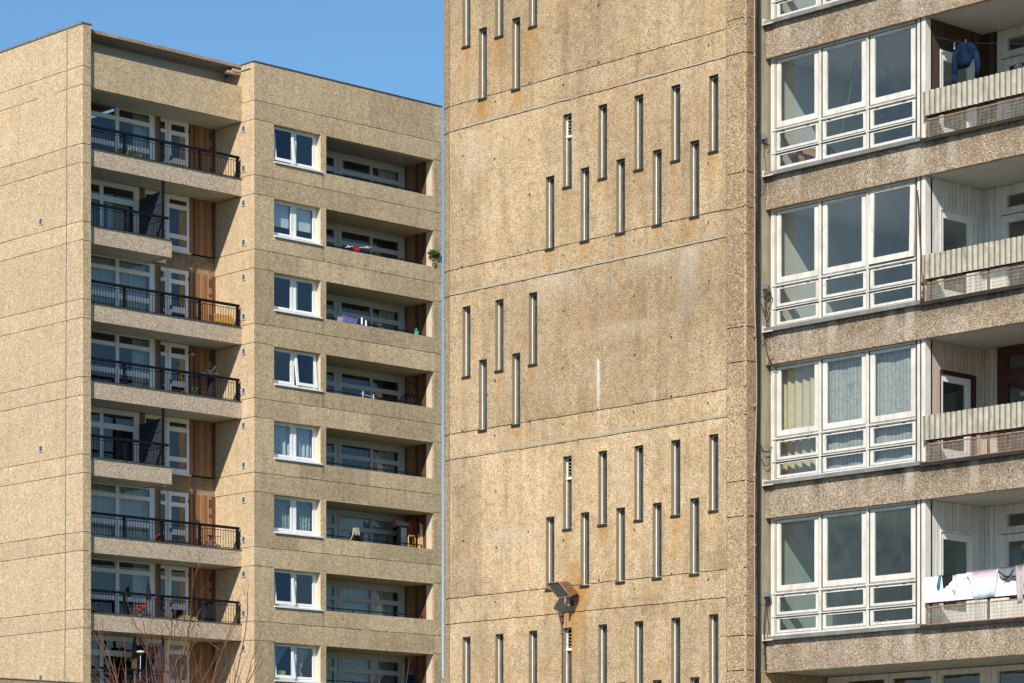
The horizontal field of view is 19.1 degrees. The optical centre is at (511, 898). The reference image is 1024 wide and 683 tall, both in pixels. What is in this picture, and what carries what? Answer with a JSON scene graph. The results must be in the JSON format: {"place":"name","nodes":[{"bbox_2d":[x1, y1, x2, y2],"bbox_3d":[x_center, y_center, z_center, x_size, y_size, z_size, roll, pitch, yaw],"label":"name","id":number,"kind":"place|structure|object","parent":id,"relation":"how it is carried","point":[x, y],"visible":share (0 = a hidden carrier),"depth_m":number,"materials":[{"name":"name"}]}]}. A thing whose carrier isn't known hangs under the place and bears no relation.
{"place":"outdoors","nodes":[
{"label":"outdoors","id":0,"kind":"place"},
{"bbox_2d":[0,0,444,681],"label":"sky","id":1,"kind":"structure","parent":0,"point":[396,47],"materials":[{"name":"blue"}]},
{"bbox_2d":[214,313,231,325],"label":"leaning board","id":2,"kind":"object","parent":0,"point":[224,319],"visible":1,"depth_m":110.85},
{"bbox_2d":[398,521,417,547],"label":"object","id":3,"kind":"object","parent":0,"point":[404,532],"visible":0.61,"depth_m":116.58,"materials":[{"name":"wood"}]},
{"label":"ground","id":4,"kind":"structure","parent":0,"visible":0},
{"bbox_2d":[0,677,85,682],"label":"wing","id":5,"kind":"structure","parent":4,"relation":"on","point":[10,680],"depth_m":100.61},
{"bbox_2d":[135,645,149,682],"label":"street lamp","id":6,"kind":"object","parent":4,"relation":"on","point":[143,657],"visible":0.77,"depth_m":108.70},
{"bbox_2d":[59,541,282,682],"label":"birch tree","id":7,"kind":"object","parent":4,"relation":"on","point":[176,680],"visible":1,"depth_m":60.02,"materials":[{"name":"red plant"}]},
{"bbox_2d":[0,21,442,682],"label":"apartment block","id":8,"kind":"structure","parent":4,"relation":"on","point":[252,199],"depth_m":110.76,"materials":[{"name":"concrete"}]},
{"bbox_2d":[91,178,139,233],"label":"balcony window","id":9,"kind":"structure","parent":8,"relation":"in","point":[136,190],"depth_m":108.95,"materials":[{"name":"white glass"}]},
{"bbox_2d":[91,406,139,462],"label":"balcony window","id":10,"kind":"structure","parent":8,"relation":"in","point":[136,416],"depth_m":108.82,"materials":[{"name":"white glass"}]},
{"bbox_2d":[91,634,139,682],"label":"balcony window","id":11,"kind":"structure","parent":8,"relation":"in","point":[105,637],"depth_m":108.50,"materials":[{"name":"white glass"}]},
{"bbox_2d":[91,107,154,159],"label":"balcony window","id":12,"kind":"structure","parent":8,"relation":"in","point":[142,125],"depth_m":109.62,"materials":[{"name":"white plastic"}]},
{"bbox_2d":[91,254,154,312],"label":"balcony window","id":13,"kind":"structure","parent":8,"relation":"in","point":[106,270],"depth_m":109.16,"materials":[{"name":"white glass"}]},
{"bbox_2d":[91,330,154,388],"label":"balcony window","id":14,"kind":"structure","parent":8,"relation":"in","point":[143,352],"depth_m":109.64,"materials":[{"name":"white glass"}]},
{"bbox_2d":[91,482,154,540],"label":"balcony window","id":15,"kind":"structure","parent":8,"relation":"in","point":[116,499],"depth_m":109.11,"materials":[{"name":"white glass"}]},
{"bbox_2d":[91,558,154,616],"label":"balcony window","id":16,"kind":"structure","parent":8,"relation":"in","point":[143,575],"depth_m":109.62,"materials":[{"name":"white glass"}]},
{"bbox_2d":[131,636,138,682],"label":"parasol","id":17,"kind":"object","parent":8,"relation":"on","point":[134,655],"visible":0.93,"depth_m":108.18,"materials":[{"name":"fabric"}]},
{"bbox_2d":[145,189,165,263],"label":"balcony door","id":18,"kind":"structure","parent":8,"relation":"in","point":[150,192],"depth_m":110.18,"materials":[{"name":"glass"}]},
{"bbox_2d":[145,414,165,486],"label":"balcony door","id":19,"kind":"structure","parent":8,"relation":"in","point":[149,416],"depth_m":110.04,"materials":[{"name":"white"}]},
{"bbox_2d":[166,640,188,682],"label":"balcony door","id":20,"kind":"structure","parent":8,"relation":"in","point":[172,642],"depth_m":110.66,"materials":[{"name":"plastic"}]},
{"bbox_2d":[168,119,188,166],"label":"balcony door","id":21,"kind":"structure","parent":8,"relation":"in","point":[186,126],"depth_m":110.75,"materials":[{"name":"white plastic"}]},
{"bbox_2d":[168,268,188,317],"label":"balcony door","id":22,"kind":"structure","parent":8,"relation":"in","point":[185,283],"depth_m":110.77,"materials":[{"name":"white plastic"}]},
{"bbox_2d":[168,342,188,393],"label":"balcony door","id":23,"kind":"structure","parent":8,"relation":"in","point":[185,357],"depth_m":110.75,"materials":[{"name":"white plastic"}]},
{"bbox_2d":[168,491,188,542],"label":"balcony door","id":24,"kind":"structure","parent":8,"relation":"in","point":[185,505],"depth_m":110.77,"materials":[{"name":"white plastic"}]},
{"bbox_2d":[168,566,188,617],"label":"balcony door","id":25,"kind":"structure","parent":8,"relation":"in","point":[185,579],"depth_m":110.77,"materials":[{"name":"white plastic"}]},
{"bbox_2d":[166,193,191,254],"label":"balcony door","id":26,"kind":"structure","parent":8,"relation":"in","point":[183,250],"depth_m":110.72,"materials":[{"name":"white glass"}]},
{"bbox_2d":[166,417,191,475],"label":"balcony door","id":27,"kind":"structure","parent":8,"relation":"in","point":[181,472],"depth_m":110.69,"materials":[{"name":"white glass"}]},
{"bbox_2d":[202,601,214,621],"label":"folding chair","id":28,"kind":"object","parent":8,"relation":"hanging from","point":[209,611],"visible":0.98,"depth_m":110.37,"materials":[{"name":"black fabric"}]},
{"bbox_2d":[201,366,218,396],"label":"spiky plant","id":29,"kind":"object","parent":8,"relation":"on","point":[209,387],"visible":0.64,"depth_m":110.96,"materials":[{"name":"green plant"}]},
{"bbox_2d":[274,643,321,682],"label":"casement window","id":30,"kind":"structure","parent":8,"relation":"in","point":[299,653],"depth_m":111.89,"materials":[{"name":"white glass"}]},
{"bbox_2d":[274,126,322,172],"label":"casement window","id":31,"kind":"structure","parent":8,"relation":"in","point":[313,168],"depth_m":111.83,"materials":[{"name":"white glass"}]},
{"bbox_2d":[274,200,322,245],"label":"casement window","id":32,"kind":"structure","parent":8,"relation":"in","point":[300,216],"depth_m":111.86,"materials":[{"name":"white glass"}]},
{"bbox_2d":[274,274,322,318],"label":"casement window","id":33,"kind":"structure","parent":8,"relation":"in","point":[293,309],"depth_m":111.89,"materials":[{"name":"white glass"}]},
{"bbox_2d":[274,348,322,391],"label":"casement window","id":34,"kind":"structure","parent":8,"relation":"in","point":[293,354],"depth_m":111.83,"materials":[{"name":"white plastic"}]},
{"bbox_2d":[274,422,322,464],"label":"casement window","id":35,"kind":"structure","parent":8,"relation":"in","point":[292,442],"depth_m":111.94,"materials":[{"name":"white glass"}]},
{"bbox_2d":[274,495,322,537],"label":"casement window","id":36,"kind":"structure","parent":8,"relation":"in","point":[292,516],"depth_m":111.89,"materials":[{"name":"white glass"}]},
{"bbox_2d":[274,569,322,610],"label":"casement window","id":37,"kind":"structure","parent":8,"relation":"in","point":[278,604],"depth_m":111.86,"materials":[{"name":"white plastic"}]},
{"bbox_2d":[343,314,357,323],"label":"towel","id":38,"kind":"object","parent":8,"relation":"hanging from","point":[349,319],"visible":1,"depth_m":113.68,"materials":[{"name":"purple fabric"}]},
{"bbox_2d":[349,532,363,541],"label":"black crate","id":39,"kind":"object","parent":8,"relation":"on","point":[360,537],"visible":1,"depth_m":114.03,"materials":[{"name":"plastic"}]},
{"bbox_2d":[326,150,404,189],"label":"loggia window","id":40,"kind":"structure","parent":8,"relation":"in","point":[386,172],"depth_m":116.26,"materials":[{"name":"white glass"}]},
{"bbox_2d":[326,222,404,260],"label":"loggia window","id":41,"kind":"structure","parent":8,"relation":"in","point":[337,229],"depth_m":116.15,"materials":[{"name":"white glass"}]},
{"bbox_2d":[326,293,404,332],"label":"loggia window","id":42,"kind":"structure","parent":8,"relation":"in","point":[387,312],"depth_m":116.37,"materials":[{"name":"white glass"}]},
{"bbox_2d":[326,365,404,403],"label":"loggia window","id":43,"kind":"structure","parent":8,"relation":"in","point":[337,384],"depth_m":116.12,"materials":[{"name":"white plastic"}]},
{"bbox_2d":[326,436,404,474],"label":"loggia window","id":44,"kind":"structure","parent":8,"relation":"in","point":[386,453],"depth_m":116.37,"materials":[{"name":"white plastic"}]},
{"bbox_2d":[326,508,404,544],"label":"loggia window","id":45,"kind":"structure","parent":8,"relation":"in","point":[338,522],"depth_m":116.15,"materials":[{"name":"grey glass"}]},
{"bbox_2d":[326,580,404,616],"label":"loggia window","id":46,"kind":"structure","parent":8,"relation":"in","point":[339,594],"depth_m":116.15,"materials":[{"name":"grey glass"}]},
{"bbox_2d":[326,651,404,682],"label":"loggia window","id":47,"kind":"structure","parent":8,"relation":"in","point":[341,666],"depth_m":116.15,"materials":[{"name":"grey glass"}]},
{"bbox_2d":[392,518,408,526],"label":"banner","id":48,"kind":"object","parent":8,"relation":"hanging from","point":[395,522],"visible":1,"depth_m":116.11,"materials":[{"name":"fabric"}]},
{"bbox_2d":[399,382,417,404],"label":"hanging chair","id":49,"kind":"object","parent":8,"relation":"on","point":[408,394],"visible":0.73,"depth_m":116.59,"materials":[{"name":"metal"}]},
{"bbox_2d":[444,0,1023,682],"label":"tower block","id":50,"kind":"structure","parent":4,"relation":"on","point":[600,440],"depth_m":53.73,"materials":[{"name":"concrete"}]},
{"bbox_2d":[461,306,470,378],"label":"slit window","id":51,"kind":"structure","parent":50,"relation":"in","point":[467,307],"depth_m":58.22,"materials":[{"name":"paint"}]},
{"bbox_2d":[461,0,470,48],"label":"slit window","id":52,"kind":"structure","parent":50,"relation":"in","point":[467,1],"depth_m":58.22,"materials":[{"name":"paint"}]},
{"bbox_2d":[463,637,470,682],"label":"slit window","id":53,"kind":"structure","parent":50,"relation":"in","point":[467,638],"depth_m":58.22,"materials":[{"name":"paint"}]},
{"bbox_2d":[478,359,486,432],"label":"slit window","id":54,"kind":"structure","parent":50,"relation":"in","point":[485,360],"depth_m":57.88,"materials":[{"name":"glass"}]},
{"bbox_2d":[478,27,486,101],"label":"slit window","id":55,"kind":"structure","parent":50,"relation":"in","point":[484,29],"depth_m":57.88,"materials":[{"name":"paint"}]},
{"bbox_2d":[494,299,503,372],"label":"slit window","id":56,"kind":"structure","parent":50,"relation":"in","point":[500,301],"depth_m":57.55,"materials":[{"name":"paint"}]},
{"bbox_2d":[494,0,503,38],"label":"slit window","id":57,"kind":"structure","parent":50,"relation":"in","point":[500,1],"depth_m":57.55,"materials":[{"name":"paint"}]},
{"bbox_2d":[496,634,502,682],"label":"slit window","id":58,"kind":"structure","parent":50,"relation":"in","point":[500,635],"depth_m":57.55,"materials":[{"name":"glass"}]},
{"bbox_2d":[511,353,519,426],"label":"slit window","id":59,"kind":"structure","parent":50,"relation":"in","point":[516,424],"depth_m":57.22,"materials":[{"name":"glass"}]},
{"bbox_2d":[511,17,519,91],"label":"slit window","id":60,"kind":"structure","parent":50,"relation":"in","point":[517,19],"depth_m":57.22,"materials":[{"name":"paint"}]},
{"bbox_2d":[528,292,536,366],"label":"slit window","id":61,"kind":"structure","parent":50,"relation":"in","point":[533,294],"depth_m":56.88,"materials":[{"name":"glass"}]},
{"bbox_2d":[528,0,536,28],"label":"slit window","id":62,"kind":"structure","parent":50,"relation":"in","point":[533,1],"depth_m":56.88,"materials":[{"name":"paint"}]},
{"bbox_2d":[529,631,536,682],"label":"slit window","id":63,"kind":"structure","parent":50,"relation":"in","point":[533,632],"depth_m":56.88,"materials":[{"name":"glass"}]},
{"bbox_2d":[545,517,553,591],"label":"slit window","id":64,"kind":"structure","parent":50,"relation":"in","point":[550,518],"depth_m":56.55,"materials":[{"name":"paint"}]},
{"bbox_2d":[545,176,554,250],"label":"slit window","id":65,"kind":"structure","parent":50,"relation":"in","point":[550,178],"depth_m":56.55,"materials":[{"name":"glass"}]},
{"bbox_2d":[546,581,578,610],"bbox_3d":[0.941,-5.561,55.852,0.441,0.530,0.488,0,0,-44],"label":"floodlight","id":66,"kind":"object","parent":50,"relation":"attached to","point":[565,590],"visible":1,"depth_m":55.75,"materials":[{"name":"metal"}]},
{"bbox_2d":[558,612,567,682],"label":"rusty conduit","id":67,"kind":"object","parent":50,"relation":"attached to","point":[560,614],"visible":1,"depth_m":56.15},
{"bbox_2d":[562,113,571,189],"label":"slit window","id":68,"kind":"structure","parent":50,"relation":"in","point":[568,116],"depth_m":56.22,"materials":[{"name":"paint"}]},
{"bbox_2d":[562,456,571,531],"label":"slit window","id":69,"kind":"structure","parent":50,"relation":"in","point":[568,458],"depth_m":56.22,"materials":[{"name":"glass"}]},
{"bbox_2d":[563,627,571,682],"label":"slit window","id":70,"kind":"structure","parent":50,"relation":"in","point":[568,630],"depth_m":56.22,"materials":[{"name":"paint"}]},
{"bbox_2d":[579,167,588,243],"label":"slit window","id":71,"kind":"structure","parent":50,"relation":"in","point":[586,169],"depth_m":55.89,"materials":[{"name":"paint"}]},
{"bbox_2d":[579,512,588,587],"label":"slit window","id":72,"kind":"structure","parent":50,"relation":"in","point":[585,514],"depth_m":55.89,"materials":[{"name":"paint"}]},
{"bbox_2d":[597,104,606,180],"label":"slit window","id":73,"kind":"structure","parent":50,"relation":"in","point":[603,106],"depth_m":55.56,"materials":[{"name":"glass"}]},
{"bbox_2d":[597,450,606,526],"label":"slit window","id":74,"kind":"structure","parent":50,"relation":"in","point":[603,452],"depth_m":55.56,"materials":[{"name":"glass"}]},
{"bbox_2d":[599,624,606,682],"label":"slit window","id":75,"kind":"structure","parent":50,"relation":"in","point":[603,626],"depth_m":55.56,"materials":[{"name":"paint"}]},
{"bbox_2d":[615,158,624,235],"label":"slit window","id":76,"kind":"structure","parent":50,"relation":"in","point":[622,160],"depth_m":55.23,"materials":[{"name":"glass"}]},
{"bbox_2d":[615,507,624,583],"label":"slit window","id":77,"kind":"structure","parent":50,"relation":"in","point":[620,581],"depth_m":55.23,"materials":[{"name":"paint"}]},
{"bbox_2d":[633,94,642,172],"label":"slit window","id":78,"kind":"structure","parent":50,"relation":"in","point":[639,97],"depth_m":54.90,"materials":[{"name":"glass"}]},
{"bbox_2d":[633,445,642,522],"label":"slit window","id":79,"kind":"structure","parent":50,"relation":"in","point":[641,446],"depth_m":54.90,"materials":[{"name":"paint"}]},
{"bbox_2d":[636,621,642,682],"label":"slit window","id":80,"kind":"structure","parent":50,"relation":"in","point":[639,622],"depth_m":54.90,"materials":[{"name":"paint"}]},
{"bbox_2d":[651,149,661,227],"bbox_3d":[2.639,-12.720,54.472,0.162,1.380,0.242,0,0,-44],"label":"slit window","id":81,"kind":"structure","parent":50,"relation":"in","point":[657,224],"depth_m":54.56,"materials":[{"name":"paint"}]},
{"bbox_2d":[651,502,661,579],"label":"slit window","id":82,"kind":"structure","parent":50,"relation":"in","point":[657,577],"depth_m":54.56,"materials":[{"name":"paint"}]},
{"bbox_2d":[670,84,679,163],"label":"slit window","id":83,"kind":"structure","parent":50,"relation":"in","point":[675,87],"depth_m":54.24,"materials":[{"name":"paint"}]},
{"bbox_2d":[670,439,679,517],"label":"slit window","id":84,"kind":"structure","parent":50,"relation":"in","point":[676,514],"depth_m":54.24,"materials":[{"name":"paint"}]},
{"bbox_2d":[671,617,679,682],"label":"slit window","id":85,"kind":"structure","parent":50,"relation":"in","point":[675,619],"depth_m":54.24,"materials":[{"name":"paint"}]},
{"bbox_2d":[689,498,698,575],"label":"slit window","id":86,"kind":"structure","parent":50,"relation":"in","point":[694,499],"depth_m":53.89,"materials":[{"name":"paint"}]},
{"bbox_2d":[689,140,699,219],"bbox_3d":[3.270,-12.720,53.808,0.162,1.380,0.242,0,0,-44],"label":"slit window","id":87,"kind":"structure","parent":50,"relation":"in","point":[695,142],"depth_m":53.89,"materials":[{"name":"paint"}]},
{"bbox_2d":[708,74,718,154],"bbox_3d":[3.585,-13.790,53.476,0.162,1.380,0.242,0,0,-44],"label":"slit window","id":88,"kind":"structure","parent":50,"relation":"in","point":[713,77],"depth_m":53.57,"materials":[{"name":"paint"}]},
{"bbox_2d":[708,434,718,512],"bbox_3d":[3.585,-7.477,53.476,0.162,1.380,0.242,0,0,-44],"label":"slit window","id":89,"kind":"structure","parent":50,"relation":"in","point":[713,510],"depth_m":53.57,"materials":[{"name":"paint"}]},
{"bbox_2d":[710,614,717,682],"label":"slit window","id":90,"kind":"structure","parent":50,"relation":"in","point":[713,615],"depth_m":53.57,"materials":[{"name":"glass"}]},
{"bbox_2d":[753,0,756,682],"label":"conduit","id":91,"kind":"object","parent":50,"relation":"attached to","point":[754,335],"visible":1,"depth_m":52.99,"materials":[{"name":"metal"}]},
{"bbox_2d":[756,0,760,682],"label":"cable bundle","id":92,"kind":"object","parent":50,"relation":"attached to","point":[758,257],"visible":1,"depth_m":53.06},
{"bbox_2d":[761,284,770,342],"bbox_3d":[4.439,-10.231,53.208,0.239,1.048,0.080,0,0,-44],"label":"junction box","id":93,"kind":"object","parent":50,"relation":"attached to","point":[765,287],"visible":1,"depth_m":53.20,"materials":[{"name":"grey plastic"}]},
{"bbox_2d":[761,293,777,367],"bbox_3d":[4.487,-9.941,53.174,0.302,1.334,0.171,0,0,-5],"label":"loose wire","id":94,"kind":"object","parent":93,"relation":"hanging from","point":[768,327],"visible":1,"depth_m":53.14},
{"bbox_2d":[771,0,837,18],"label":"bay window","id":95,"kind":"structure","parent":50,"relation":"in","point":[775,4],"depth_m":53.15,"materials":[{"name":"white paint"}]},
{"bbox_2d":[792,146,834,162],"bbox_3d":[5.262,-12.909,53.077,0.642,0.424,0.738,0,0,-44],"label":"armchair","id":96,"kind":"object","parent":50,"relation":"in","point":[799,156],"visible":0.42,"depth_m":52.95,"materials":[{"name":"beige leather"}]},
{"bbox_2d":[771,17,931,170],"bbox_3d":[5.767,-13.683,52.073,0.186,2.065,3.477,0,0,-44],"label":"bay window","id":97,"kind":"structure","parent":50,"relation":"in","point":[921,30],"depth_m":51.80,"materials":[{"name":"white paint"}]},
{"bbox_2d":[771,176,931,326],"bbox_3d":[5.767,-10.998,52.073,0.186,2.135,3.477,0,0,-44],"label":"bay window","id":98,"kind":"structure","parent":50,"relation":"in","point":[821,273],"depth_m":51.85,"materials":[{"name":"white paint"}]},
{"bbox_2d":[771,339,931,480],"bbox_3d":[5.810,-8.297,52.114,0.306,2.095,3.477,0,0,-44],"label":"bay window","id":99,"kind":"structure","parent":50,"relation":"in","point":[861,409],"depth_m":52.11,"materials":[{"name":"white paint"}]},
{"bbox_2d":[771,500,931,635],"bbox_3d":[5.767,-5.603,52.073,0.186,2.125,3.477,0,0,-44],"label":"bay window","id":100,"kind":"structure","parent":50,"relation":"in","point":[921,567],"depth_m":51.80,"materials":[{"name":"white paint"}]},
{"bbox_2d":[917,190,924,300],"bbox_3d":[6.817,-10.896,50.695,0.076,1.869,0.199,0,0,-13],"label":"leaning rod","id":101,"kind":"object","parent":50,"relation":"attached to","point":[922,298],"visible":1,"depth_m":50.71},
{"bbox_2d":[828,664,1023,682],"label":"recessed window","id":102,"kind":"structure","parent":50,"relation":"in","point":[990,674],"depth_m":52.51,"materials":[{"name":"white paint"}]},
{"bbox_2d":[942,573,956,587],"bbox_3d":[7.229,-5.259,50.280,0.031,0.232,0.309,0,0,-44],"label":"black cloth","id":103,"kind":"object","parent":50,"relation":"hanging from","point":[947,579],"visible":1,"depth_m":50.31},
{"bbox_2d":[937,37,1021,43],"bbox_3d":[8.266,-14.315,50.564,2.454,0.237,0.083,0,0,16],"label":"washing line","id":104,"kind":"object","parent":50,"relation":"attached to","point":[988,43],"visible":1,"depth_m":50.63,"materials":[{"name":"grey fabric"}]},
{"bbox_2d":[952,41,980,83],"bbox_3d":[7.567,-13.935,50.703,0.127,0.690,0.596,0,0,-44],"label":"denim shirt","id":105,"kind":"object","parent":104,"relation":"hanging from","point":[964,53],"visible":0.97,"depth_m":50.67,"materials":[{"name":"fabric"}]},
{"bbox_2d":[966,568,998,599],"bbox_3d":[7.707,-5.146,49.762,0.035,0.488,0.679,0,0,-44],"label":"tie dye shirt","id":106,"kind":"object","parent":50,"relation":"hanging from","point":[983,583],"visible":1,"depth_m":49.74,"materials":[{"name":"fabric"}]},
{"bbox_2d":[998,566,1015,580],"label":"grey trousers","id":107,"kind":"object","parent":50,"relation":"hanging from","point":[1007,573],"visible":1,"depth_m":49.38,"materials":[{"name":"fabric"}]},
{"bbox_2d":[997,25,1023,119],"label":"loggia window","id":108,"kind":"structure","parent":50,"relation":"in","point":[1006,58],"depth_m":51.46,"materials":[{"name":"white paint"}]},
{"bbox_2d":[997,182,1023,286],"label":"loggia window","id":109,"kind":"structure","parent":50,"relation":"in","point":[1006,214],"depth_m":51.48,"materials":[{"name":"white paint"}]},
{"bbox_2d":[997,344,1023,451],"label":"loggia window","id":110,"kind":"structure","parent":50,"relation":"in","point":[1006,375],"depth_m":51.48,"materials":[{"name":"red paint"}]},
{"bbox_2d":[997,503,1023,617],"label":"loggia window","id":111,"kind":"structure","parent":50,"relation":"in","point":[1006,533],"depth_m":51.48,"materials":[{"name":"white paint"}]},
{"bbox_2d":[1016,564,1023,603],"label":"pink jumper","id":112,"kind":"object","parent":50,"relation":"hanging from","point":[1020,577],"visible":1,"depth_m":49.21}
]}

